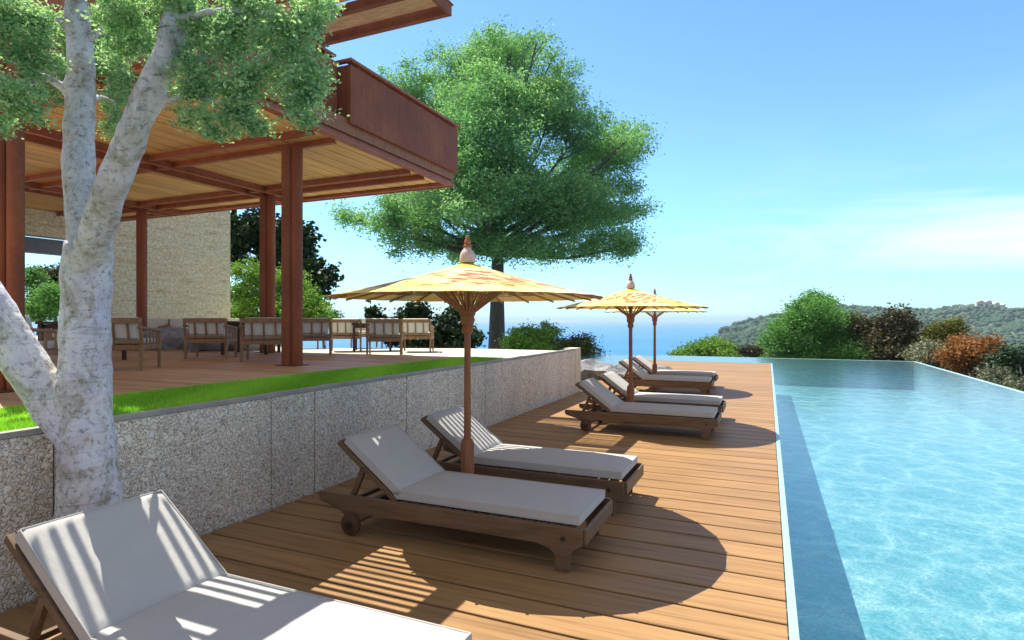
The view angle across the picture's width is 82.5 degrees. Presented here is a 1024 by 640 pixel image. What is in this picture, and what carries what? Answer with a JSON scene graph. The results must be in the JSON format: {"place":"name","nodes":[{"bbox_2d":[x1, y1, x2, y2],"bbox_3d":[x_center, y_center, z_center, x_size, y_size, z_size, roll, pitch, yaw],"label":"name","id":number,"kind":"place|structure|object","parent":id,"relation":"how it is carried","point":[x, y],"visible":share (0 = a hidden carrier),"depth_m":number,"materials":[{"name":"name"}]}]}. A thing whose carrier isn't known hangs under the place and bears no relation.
{"place":"outdoors","nodes":[
{"label":"outdoors","id":0,"kind":"place"},
{"bbox_2d":[25,208,229,318],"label":"concrete house","id":1,"kind":"structure","parent":0,"point":[188,266],"depth_m":17.07,"materials":[{"name":"beige stone"}]},
{"bbox_2d":[36,336,553,357],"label":"terrace","id":2,"kind":"structure","parent":0,"point":[490,353],"depth_m":13.25,"materials":[{"name":"stone"}]},
{"bbox_2d":[147,319,170,327],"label":"armchair","id":3,"kind":"object","parent":2,"relation":"on","point":[153,323],"visible":0.2,"depth_m":14.40,"materials":[{"name":"white fabric"}]},
{"bbox_2d":[143,327,190,349],"bbox_3d":[-7.910,0.479,13.643,3.116,0.626,1.786,0,0,0],"label":"boulder","id":4,"kind":"object","parent":2,"relation":"on","point":[172,338],"visible":0.1,"depth_m":13.00,"materials":[{"name":"stone"}]},
{"bbox_2d":[157,319,187,327],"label":"armchair","id":5,"kind":"object","parent":2,"relation":"on","point":[176,323],"visible":0.14,"depth_m":14.39,"materials":[{"name":"white fabric"}]},
{"bbox_2d":[0,350,454,408],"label":"terrace deck","id":6,"kind":"structure","parent":2,"relation":"on","point":[176,369],"depth_m":8.35,"materials":[{"name":"brown wood"}]},
{"bbox_2d":[25,316,57,361],"bbox_3d":[-5.370,0.312,6.684,0.715,0.705,0.640,0,0,31],"label":"armchair","id":7,"kind":"object","parent":6,"relation":"on","point":[50,346],"visible":0.16,"depth_m":6.48,"materials":[{"name":"brown wood"}]},
{"bbox_2d":[47,329,57,340],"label":"armchair","id":8,"kind":"object","parent":6,"relation":"on","point":[52,336],"depth_m":10.92,"materials":[{"name":"brown wood"}]},
{"bbox_2d":[35,321,126,359],"bbox_3d":[-6.812,0.343,9.300,0.900,0.640,0.900,0,0,-10],"label":"dining table","id":9,"kind":"object","parent":6,"relation":"on","point":[48,325],"visible":0.23,"depth_m":8.87,"materials":[{"name":"brown wood"}]},
{"bbox_2d":[111,317,162,369],"bbox_3d":[-5.243,0.312,7.881,0.715,0.705,0.640,0,0,-9],"label":"armchair","id":10,"kind":"object","parent":6,"relation":"on","point":[127,333],"visible":0.54,"depth_m":7.66,"materials":[{"name":"brown wood"}]},
{"bbox_2d":[182,318,237,358],"bbox_3d":[-5.300,0.312,10.281,0.715,0.705,0.640,0,0,-10],"label":"armchair","id":11,"kind":"object","parent":6,"relation":"on","point":[207,330],"visible":1,"depth_m":10.03,"materials":[{"name":"brown wood"}]},
{"bbox_2d":[0,0,460,392],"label":"pavilion","id":12,"kind":"structure","parent":6,"relation":"on","point":[386,137],"depth_m":9.55,"materials":[{"name":"brown wood"}]},
{"bbox_2d":[221,321,280,354],"bbox_3d":[-5.169,0.343,11.600,0.900,0.640,0.900,0,0,-5],"label":"dining table","id":13,"kind":"object","parent":6,"relation":"on","point":[234,323],"visible":0.41,"depth_m":11.21,"materials":[{"name":"brown wood"}]},
{"bbox_2d":[239,317,280,361],"bbox_3d":[-4.037,0.312,9.582,0.715,0.705,0.640,0,0,-15],"label":"armchair","id":14,"kind":"object","parent":6,"relation":"on","point":[260,330],"visible":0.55,"depth_m":9.32,"materials":[{"name":"brown wood"}]},
{"bbox_2d":[303,318,332,354],"bbox_3d":[-3.817,0.312,11.182,0.715,0.705,0.640,0,0,-15],"label":"armchair","id":15,"kind":"object","parent":6,"relation":"on","point":[315,329],"visible":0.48,"depth_m":10.96,"materials":[{"name":"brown wood"}]},
{"bbox_2d":[189,327,276,350],"bbox_3d":[-6.130,0.385,12.998,1.954,0.689,1.434,0,0,-34],"label":"boulder","id":16,"kind":"object","parent":2,"relation":"on","point":[209,346],"visible":0.17,"depth_m":12.39,"materials":[{"name":"stone"}]},
{"bbox_2d":[0,356,502,431],"bbox_3d":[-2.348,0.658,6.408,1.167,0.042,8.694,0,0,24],"label":"grass","id":17,"kind":"structure","parent":2,"relation":"on","point":[157,399],"depth_m":5.60,"materials":[{"name":"green plant"}]},
{"bbox_2d":[317,341,323,348],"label":"armchair","id":18,"kind":"object","parent":2,"relation":"on","point":[318,344],"visible":0.02,"depth_m":14.36,"materials":[{"name":"brown wood"}]},
{"bbox_2d":[331,319,361,351],"bbox_3d":[-3.804,0.341,13.382,0.715,0.747,0.640,0,0,-14],"label":"armchair","id":19,"kind":"object","parent":2,"relation":"on","point":[342,328],"visible":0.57,"depth_m":13.13,"materials":[{"name":"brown wood"}]},
{"bbox_2d":[350,319,382,347],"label":"armchair","id":20,"kind":"object","parent":2,"relation":"on","point":[363,331],"visible":0.12,"depth_m":14.88,"materials":[{"name":"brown wood"}]},
{"bbox_2d":[352,323,391,351],"bbox_3d":[-3.245,0.393,13.600,0.900,0.640,0.900,0,0,-12],"label":"dining table","id":21,"kind":"object","parent":2,"relation":"on","point":[356,325],"visible":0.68,"depth_m":13.13,"materials":[{"name":"brown wood"}]},
{"bbox_2d":[365,318,403,354],"bbox_3d":[-2.564,0.341,11.781,0.715,0.747,0.640,0,0,-8],"label":"armchair","id":22,"kind":"object","parent":2,"relation":"on","point":[382,329],"visible":0.97,"depth_m":11.52,"materials":[{"name":"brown wood"}]},
{"bbox_2d":[399,319,434,351],"bbox_3d":[-2.142,0.341,13.181,0.715,0.747,0.640,0,0,-2],"label":"armchair","id":23,"kind":"object","parent":2,"relation":"on","point":[416,329],"visible":0.77,"depth_m":12.92,"materials":[{"name":"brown wood"}]},
{"bbox_2d":[32,322,732,355],"bbox_3d":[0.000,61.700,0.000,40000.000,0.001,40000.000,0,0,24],"label":"sea","id":24,"kind":"structure","parent":0,"point":[614,338],"depth_m":2483.75,"materials":[{"name":"liquid"}]},
{"bbox_2d":[0,360,787,639],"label":"pool deck","id":25,"kind":"structure","parent":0,"point":[685,543],"depth_m":4.25,"materials":[{"name":"brown wood"}]},
{"bbox_2d":[0,0,349,519],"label":"white barked tree","id":26,"kind":"object","parent":25,"relation":"on","point":[68,403],"visible":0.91,"depth_m":3.04,"materials":[{"name":"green plant"}]},
{"bbox_2d":[0,490,471,639],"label":"sun lounger","id":27,"kind":"object","parent":25,"relation":"on","point":[148,566],"visible":1,"depth_m":2.65,"materials":[{"name":"white fabric"}]},
{"bbox_2d":[0,347,580,612],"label":"retaining wall","id":28,"kind":"structure","parent":25,"relation":"on","point":[209,467],"depth_m":5.14,"materials":[{"name":"grey concrete"}]},
{"bbox_2d":[326,236,602,473],"bbox_3d":[-0.409,0.462,5.366,2.474,2.475,2.474,0,0,14],"label":"parasol","id":29,"kind":"object","parent":25,"relation":"on","point":[467,283],"visible":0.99,"depth_m":5.28,"materials":[{"name":"beige fabric"}]},
{"bbox_2d":[319,423,612,572],"bbox_3d":[-0.390,1.323,4.681,2.255,0.753,0.908,0,0,24],"label":"sun lounger","id":30,"kind":"object","parent":25,"relation":"on","point":[406,473],"visible":1,"depth_m":4.47,"materials":[{"name":"white fabric"}]},
{"bbox_2d":[420,405,643,515],"bbox_3d":[0.108,1.323,5.816,2.255,0.753,0.908,0,0,24],"label":"sun lounger","id":31,"kind":"object","parent":25,"relation":"on","point":[494,455],"visible":0.81,"depth_m":5.57,"materials":[{"name":"white fabric"}]},
{"bbox_2d":[581,359,623,380],"bbox_3d":[2.497,1.566,17.180,1.771,0.839,1.608,0,0,6],"label":"boulder","id":32,"kind":"object","parent":25,"relation":"on","point":[594,368],"visible":0.34,"depth_m":16.70,"materials":[{"name":"stone"}]},
{"bbox_2d":[613,363,646,375],"bbox_3d":[3.425,1.652,17.653,1.829,0.870,1.775,0,0,33],"label":"boulder","id":33,"kind":"object","parent":25,"relation":"on","point":[620,368],"visible":0.08,"depth_m":17.28,"materials":[{"name":"stone"}]},
{"bbox_2d":[556,274,708,422],"bbox_3d":[1.981,0.462,9.745,2.474,2.475,2.474,0,0,-40],"label":"parasol","id":34,"kind":"object","parent":25,"relation":"on","point":[630,298],"visible":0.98,"depth_m":9.48,"materials":[{"name":"beige fabric"}]},
{"bbox_2d":[565,377,721,439],"bbox_3d":[2.011,1.323,9.000,2.255,0.753,0.908,0,0,24],"label":"sun lounger","id":35,"kind":"object","parent":25,"relation":"on","point":[704,420],"visible":1,"depth_m":8.77,"materials":[{"name":"white fabric"}]},
{"bbox_2d":[605,289,705,388],"bbox_3d":[3.549,0.462,14.517,2.474,2.475,2.474,0,0,-16],"label":"parasol","id":36,"kind":"object","parent":25,"relation":"on","point":[654,321],"visible":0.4,"depth_m":14.46,"materials":[{"name":"yellow fabric"}]},
{"bbox_2d":[589,371,725,412],"bbox_3d":[2.547,1.323,10.272,2.255,0.753,0.908,0,0,24],"label":"sun lounger","id":37,"kind":"object","parent":25,"relation":"on","point":[615,382],"visible":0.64,"depth_m":10.05,"materials":[{"name":"white fabric"}]},
{"bbox_2d":[657,364,673,369],"bbox_3d":[4.605,1.655,18.301,1.196,0.521,1.150,0,0,38],"label":"boulder","id":38,"kind":"object","parent":25,"relation":"on","point":[660,367],"visible":0.09,"depth_m":17.95,"materials":[{"name":"stone"}]},
{"bbox_2d":[618,358,713,394],"bbox_3d":[3.550,1.323,13.752,2.255,0.753,0.908,0,0,24],"label":"sun lounger","id":39,"kind":"object","parent":25,"relation":"on","point":[704,384],"visible":0.82,"depth_m":13.44,"materials":[{"name":"white fabric"}]},
{"bbox_2d":[627,355,717,388],"bbox_3d":[4.126,1.323,15.116,2.255,0.753,0.908,0,0,24],"label":"sun lounger","id":40,"kind":"object","parent":25,"relation":"on","point":[642,362],"visible":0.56,"depth_m":14.89,"materials":[{"name":"white fabric"}]},
{"bbox_2d":[634,360,799,639],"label":"pool coping","id":41,"kind":"object","parent":25,"relation":"on","point":[793,629],"visible":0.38,"depth_m":4.39,"materials":[{"name":"white stone"}]},
{"bbox_2d":[25,0,1023,321],"label":"sky","id":42,"kind":"structure","parent":0,"point":[871,152],"materials":[{"name":"blue"}]},
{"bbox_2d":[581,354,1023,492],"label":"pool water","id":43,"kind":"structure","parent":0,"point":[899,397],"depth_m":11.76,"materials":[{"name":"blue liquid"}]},
{"bbox_2d":[717,310,1023,343],"bbox_3d":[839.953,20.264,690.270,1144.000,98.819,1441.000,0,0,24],"label":"hills","id":44,"kind":"structure","parent":0,"point":[961,312],"depth_m":1104.81,"materials":[{"name":"green plant"}]},
{"bbox_2d":[701,304,1023,357],"bbox_3d":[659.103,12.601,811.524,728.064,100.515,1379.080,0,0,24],"label":"hill forest","id":45,"kind":"object","parent":44,"relation":"on","point":[1000,322],"visible":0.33,"depth_m":1078.86,"materials":[{"name":"green plant"}]},
{"bbox_2d":[975,301,985,306],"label":"ridge house","id":46,"kind":"structure","parent":44,"relation":"on","point":[980,302],"depth_m":1186.28,"materials":[{"name":"ceramic"}]},
{"bbox_2d":[992,302,999,307],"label":"ridge house","id":47,"kind":"structure","parent":44,"relation":"on","point":[995,303],"depth_m":1186.76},
{"bbox_2d":[771,374,1023,639],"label":"pool basin","id":48,"kind":"object","parent":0,"point":[888,548],"visible":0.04,"depth_m":7.64,"materials":[{"name":"blue liquid"}]},
{"bbox_2d":[617,354,1023,392],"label":"pool overflow edge","id":49,"kind":"object","parent":48,"relation":"on","point":[909,361],"visible":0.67,"depth_m":19.86,"materials":[{"name":"white stone"}]},
{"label":"ground","id":50,"kind":"structure","parent":0,"visible":0},
{"bbox_2d":[25,264,59,334],"bbox_3d":[-22.044,-0.989,27.539,2.671,3.391,4.197,0,0,-39],"label":"garden bush","id":51,"kind":"object","parent":50,"relation":"on","point":[42,302],"visible":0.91,"depth_m":26.81,"materials":[{"name":"green plant"}]},
{"bbox_2d":[25,261,59,320],"bbox_3d":[-23.240,-1.172,29.789,2.879,3.746,2.438,0,0,3],"label":"garden tree","id":52,"kind":"object","parent":50,"relation":"on","point":[54,271],"visible":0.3,"depth_m":29.26,"materials":[{"name":"green plant"}]},
{"bbox_2d":[230,255,338,336],"bbox_3d":[-9.614,0.425,23.693,5.265,6.358,4.944,0,0,-28],"label":"leafy tree","id":53,"kind":"object","parent":50,"relation":"on","point":[245,299],"visible":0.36,"depth_m":23.09,"materials":[{"name":"green plant"}]},
{"bbox_2d":[230,207,344,306],"bbox_3d":[-11.468,-1.183,29.865,7.393,9.572,5.246,0,0,4],"label":"dark leafy tree","id":54,"kind":"object","parent":50,"relation":"on","point":[244,233],"visible":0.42,"depth_m":28.59,"materials":[{"name":"green plant"}]},
{"bbox_2d":[320,308,344,347],"bbox_3d":[-8.719,1.481,26.552,2.118,4.246,2.834,0,0,-10],"label":"slope bush","id":55,"kind":"object","parent":50,"relation":"on","point":[336,315],"visible":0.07,"depth_m":27.03,"materials":[{"name":"green plant"}]},
{"bbox_2d":[363,301,434,347],"bbox_3d":[-3.472,1.429,19.053,2.748,4.347,2.612,0,0,24],"label":"glossy shrub","id":56,"kind":"object","parent":50,"relation":"on","point":[415,310],"visible":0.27,"depth_m":18.20,"materials":[{"name":"green plant"}]},
{"bbox_2d":[383,305,489,348],"bbox_3d":[-2.118,1.565,18.247,3.089,4.093,3.410,0,0,-32],"label":"glossy bush","id":57,"kind":"object","parent":50,"relation":"on","point":[448,326],"visible":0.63,"depth_m":17.74,"materials":[{"name":"green plant"}]},
{"bbox_2d":[319,8,667,348],"bbox_3d":[0.052,-8.116,41.119,23.564,28.688,20.461,0,0,-31],"label":"spreading tree","id":58,"kind":"object","parent":50,"relation":"on","point":[495,180],"visible":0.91,"depth_m":37.30,"materials":[{"name":"green plant"}]},
{"bbox_2d":[494,319,567,350],"bbox_3d":[1.080,1.784,30.245,3.950,3.670,5.117,0,0,0],"label":"round bush","id":59,"kind":"object","parent":50,"relation":"on","point":[536,338],"visible":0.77,"depth_m":29.18,"materials":[{"name":"green plant"}]},
{"bbox_2d":[550,330,609,353],"bbox_3d":[3.374,2.065,31.345,3.419,3.086,4.687,0,0,1],"label":"bush","id":60,"kind":"object","parent":50,"relation":"on","point":[586,346],"visible":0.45,"depth_m":29.89,"materials":[{"name":"green plant"}]},
{"bbox_2d":[666,333,747,356],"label":"green tree","id":61,"kind":"object","parent":50,"relation":"on","point":[711,347],"visible":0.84,"depth_m":61.58,"materials":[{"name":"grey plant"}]},
{"bbox_2d":[725,341,766,357],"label":"dry bush","id":62,"kind":"object","parent":50,"relation":"on","point":[746,351],"visible":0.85,"depth_m":38.78,"materials":[{"name":"grey plant"}]},
{"bbox_2d":[748,286,883,360],"bbox_3d":[16.846,1.987,32.543,7.669,8.030,7.334,0,0,-8],"label":"rounded tree","id":63,"kind":"object","parent":50,"relation":"on","point":[813,323],"visible":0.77,"depth_m":31.29,"materials":[{"name":"green plant"}]},
{"bbox_2d":[841,299,928,360],"bbox_3d":[19.941,2.332,31.069,4.610,6.777,6.634,0,0,51],"label":"dark tree","id":64,"kind":"object","parent":50,"relation":"on","point":[894,325],"visible":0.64,"depth_m":29.53,"materials":[{"name":"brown plant"}]},
{"bbox_2d":[890,335,959,373],"bbox_3d":[20.164,2.509,27.026,4.522,3.557,3.283,0,0,4],"label":"grey shrub","id":65,"kind":"object","parent":50,"relation":"on","point":[917,353],"visible":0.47,"depth_m":26.52,"materials":[{"name":"brown plant"}]},
{"bbox_2d":[904,313,979,367],"bbox_3d":[20.737,2.323,28.304,3.062,5.319,4.480,0,0,37],"label":"olive tree","id":66,"kind":"object","parent":50,"relation":"on","point":[940,328],"visible":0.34,"depth_m":27.83,"materials":[{"name":"green plant"}]},
{"bbox_2d":[923,328,1010,378],"bbox_3d":[19.291,2.258,24.559,3.467,3.824,3.026,0,0,24],"label":"rust shrub","id":67,"kind":"object","parent":50,"relation":"on","point":[964,353],"visible":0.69,"depth_m":24.07,"materials":[{"name":"brown plant"}]},
{"bbox_2d":[968,363,1023,391],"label":"pale shrub","id":68,"kind":"object","parent":50,"relation":"on","point":[996,377],"visible":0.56,"depth_m":19.60,"materials":[{"name":"grey plant"}]},
{"bbox_2d":[974,340,1023,388],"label":"dark shrub","id":69,"kind":"object","parent":50,"relation":"on","point":[1009,357],"visible":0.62,"depth_m":20.76,"materials":[{"name":"green plant"}]}
]}

